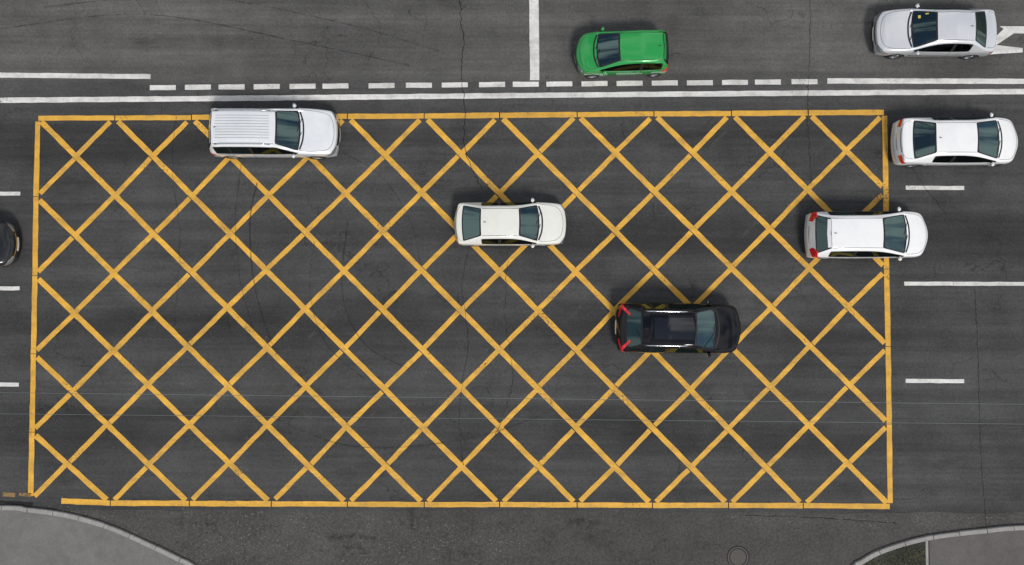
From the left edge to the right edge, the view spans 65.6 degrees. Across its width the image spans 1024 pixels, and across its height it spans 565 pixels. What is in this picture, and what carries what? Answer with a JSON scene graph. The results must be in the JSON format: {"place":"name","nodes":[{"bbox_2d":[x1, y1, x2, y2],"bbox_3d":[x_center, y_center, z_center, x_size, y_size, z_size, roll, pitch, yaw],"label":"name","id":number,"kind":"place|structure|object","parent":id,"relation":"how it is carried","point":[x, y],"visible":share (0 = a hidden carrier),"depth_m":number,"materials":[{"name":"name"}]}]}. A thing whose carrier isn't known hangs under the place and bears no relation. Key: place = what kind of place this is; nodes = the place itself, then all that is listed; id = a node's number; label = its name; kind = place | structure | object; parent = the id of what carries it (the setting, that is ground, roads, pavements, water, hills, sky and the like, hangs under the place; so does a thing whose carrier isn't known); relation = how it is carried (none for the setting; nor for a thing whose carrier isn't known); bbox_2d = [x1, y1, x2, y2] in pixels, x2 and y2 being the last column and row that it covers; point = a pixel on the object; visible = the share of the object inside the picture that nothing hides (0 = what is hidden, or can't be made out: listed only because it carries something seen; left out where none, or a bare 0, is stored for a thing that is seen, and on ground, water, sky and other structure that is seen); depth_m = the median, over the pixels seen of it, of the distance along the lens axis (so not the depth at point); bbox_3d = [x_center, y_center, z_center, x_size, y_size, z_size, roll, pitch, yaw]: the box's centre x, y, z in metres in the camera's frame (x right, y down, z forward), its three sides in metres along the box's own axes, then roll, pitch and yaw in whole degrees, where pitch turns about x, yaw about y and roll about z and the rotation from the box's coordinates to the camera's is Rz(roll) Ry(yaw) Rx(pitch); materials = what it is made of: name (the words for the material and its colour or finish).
{"place":"outdoors","nodes":[
{"label":"outdoors","id":0,"kind":"place"},
{"bbox_2d":[0,510,184,564],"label":"pavement","id":1,"kind":"structure","parent":0,"point":[26,538],"depth_m":30.59,"materials":[{"name":"concrete"}]},
{"bbox_2d":[0,0,1023,513],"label":"road","id":2,"kind":"structure","parent":0,"point":[944,456],"depth_m":31.04,"materials":[{"name":"grey asphalt"}]},
{"bbox_2d":[0,221,20,266],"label":"sedan car","id":3,"kind":"object","parent":2,"relation":"on","point":[10,243],"visible":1,"depth_m":30.34,"materials":[{"name":"grey paint"}]},
{"bbox_2d":[0,501,32,505],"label":"gutter seam","id":4,"kind":"object","parent":2,"relation":"on","point":[21,503],"visible":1,"depth_m":30.73,"materials":[{"name":"black"}]},
{"bbox_2d":[3,492,29,496],"bbox_3d":[-22.908,8.216,30.745,8.595,0.001,0.205,0,88,0],"label":"faded yellow kerb marking","id":5,"kind":"object","parent":2,"relation":"on","point":[7,494],"visible":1,"depth_m":30.75,"materials":[{"name":"yellow paint"}]},
{"bbox_2d":[17,4,500,445],"bbox_3d":[-7.527,-3.713,31.116,13.816,0.002,24.738,-34,89,-1],"label":"tyre mark","id":6,"kind":"object","parent":2,"relation":"on","point":[255,187],"visible":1,"depth_m":31.09,"materials":[{"name":"black rubber"}]},
{"bbox_2d":[208,103,340,159],"bbox_3d":[-9.137,-5.753,30.335,4.973,1.721,2.088,0,88,0],"label":"suv car","id":7,"kind":"object","parent":2,"relation":"on","point":[244,132],"visible":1,"depth_m":29.82,"materials":[{"name":"silver paint"}]},
{"bbox_2d":[110,109,808,508],"bbox_3d":[-1.981,0.982,30.976,27.291,0.001,15.579,0,88,0],"label":"marking joint","id":8,"kind":"object","parent":2,"relation":"on","point":[424,501],"visible":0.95,"depth_m":30.74,"materials":[{"name":"black"}]},
{"bbox_2d":[28,110,892,508],"bbox_3d":[-1.997,0.989,30.975,33.520,0.006,15.578,0,88,0],"label":"yellow box junction marking","id":9,"kind":"object","parent":2,"relation":"on","point":[418,502],"visible":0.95,"depth_m":30.96,"materials":[{"name":"paint"}]},
{"bbox_2d":[454,198,565,247],"bbox_3d":[-0.065,-2.248,30.376,4.325,1.420,1.908,0,88,0],"label":"hatchback car","id":10,"kind":"object","parent":2,"relation":"on","point":[532,224],"visible":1,"depth_m":29.99,"materials":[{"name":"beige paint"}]},
{"bbox_2d":[0,0,1023,386],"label":"white lane marking","id":11,"kind":"object","parent":2,"relation":"on","point":[534,38],"visible":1,"depth_m":31.24,"materials":[{"name":"paint"}]},
{"bbox_2d":[172,0,985,523],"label":"road crack","id":12,"kind":"object","parent":2,"relation":"on","point":[508,250],"visible":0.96,"depth_m":31.03,"materials":[{"name":"black asphalt"}]},
{"bbox_2d":[575,27,668,78],"bbox_3d":[4.257,-8.849,30.534,3.644,1.518,1.848,-1,88,0],"label":"hatchback car","id":13,"kind":"object","parent":2,"relation":"on","point":[602,52],"visible":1,"depth_m":30.06,"materials":[{"name":"green paint"}]},
{"bbox_2d":[614,300,740,356],"bbox_3d":[6.351,1.736,30.099,4.822,1.722,2.148,1,88,0],"label":"suv car","id":14,"kind":"object","parent":2,"relation":"on","point":[708,328],"visible":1,"depth_m":29.60,"materials":[{"name":"black paint"}]},
{"bbox_2d":[804,207,927,260],"bbox_3d":[13.637,-1.830,30.325,4.643,1.495,2.048,0,88,0],"label":"hatchback car","id":15,"kind":"object","parent":2,"relation":"on","point":[898,234],"visible":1,"depth_m":29.86,"materials":[{"name":"white paint"}]},
{"bbox_2d":[871,4,996,59],"bbox_3d":[16.341,-9.658,30.593,4.624,1.450,1.988,0,88,0],"label":"sedan car","id":16,"kind":"object","parent":2,"relation":"on","point":[961,33],"visible":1,"depth_m":30.29,"materials":[{"name":"silver paint"}]},
{"bbox_2d":[890,113,1017,166],"bbox_3d":[17.109,-5.425,30.451,4.772,1.468,2.048,0,88,0],"label":"sedan car","id":17,"kind":"object","parent":2,"relation":"on","point":[990,141],"visible":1,"depth_m":30.06,"materials":[{"name":"white paint"}]},
{"bbox_2d":[46,506,1023,564],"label":"side road","id":18,"kind":"structure","parent":0,"point":[603,537],"depth_m":30.70,"materials":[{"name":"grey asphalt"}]},
{"bbox_2d":[0,505,195,564],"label":"kerb","id":19,"kind":"structure","parent":18,"relation":"on","point":[161,550],"depth_m":30.61,"materials":[{"name":"concrete"}]},
{"bbox_2d":[727,546,748,564],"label":"manhole cover","id":20,"kind":"object","parent":18,"relation":"on","point":[739,555],"visible":1,"depth_m":30.67,"materials":[{"name":"metal"}]},
{"bbox_2d":[925,540,928,564],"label":"kerb edging","id":21,"kind":"object","parent":18,"relation":"on","point":[926,552],"visible":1,"depth_m":30.56,"materials":[{"name":"concrete"}]},
{"bbox_2d":[852,525,1023,564],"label":"kerb","id":22,"kind":"structure","parent":18,"relation":"on","point":[868,557],"depth_m":30.59,"materials":[{"name":"concrete"}]},
{"bbox_3d":[29.000,6.571,27.057,0.380,7.500,7.786,0,88,0],"label":"utility pole","id":23,"kind":"object","parent":18,"relation":"on","visible":0},
{"bbox_2d":[0,392,989,423],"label":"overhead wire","id":24,"kind":"object","parent":23,"relation":"attached to","point":[512,398],"visible":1,"depth_m":24.88,"materials":[{"name":"grey metal"}]},
{"bbox_2d":[863,541,929,564],"bbox_3d":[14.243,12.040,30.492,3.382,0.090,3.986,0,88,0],"label":"grass","id":25,"kind":"structure","parent":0,"point":[903,557],"depth_m":30.57,"materials":[{"name":"green plant"}]},
{"bbox_2d":[929,530,1023,564],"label":"pavement","id":26,"kind":"structure","parent":0,"point":[1001,548],"depth_m":30.58,"materials":[{"name":"concrete"}]}
]}

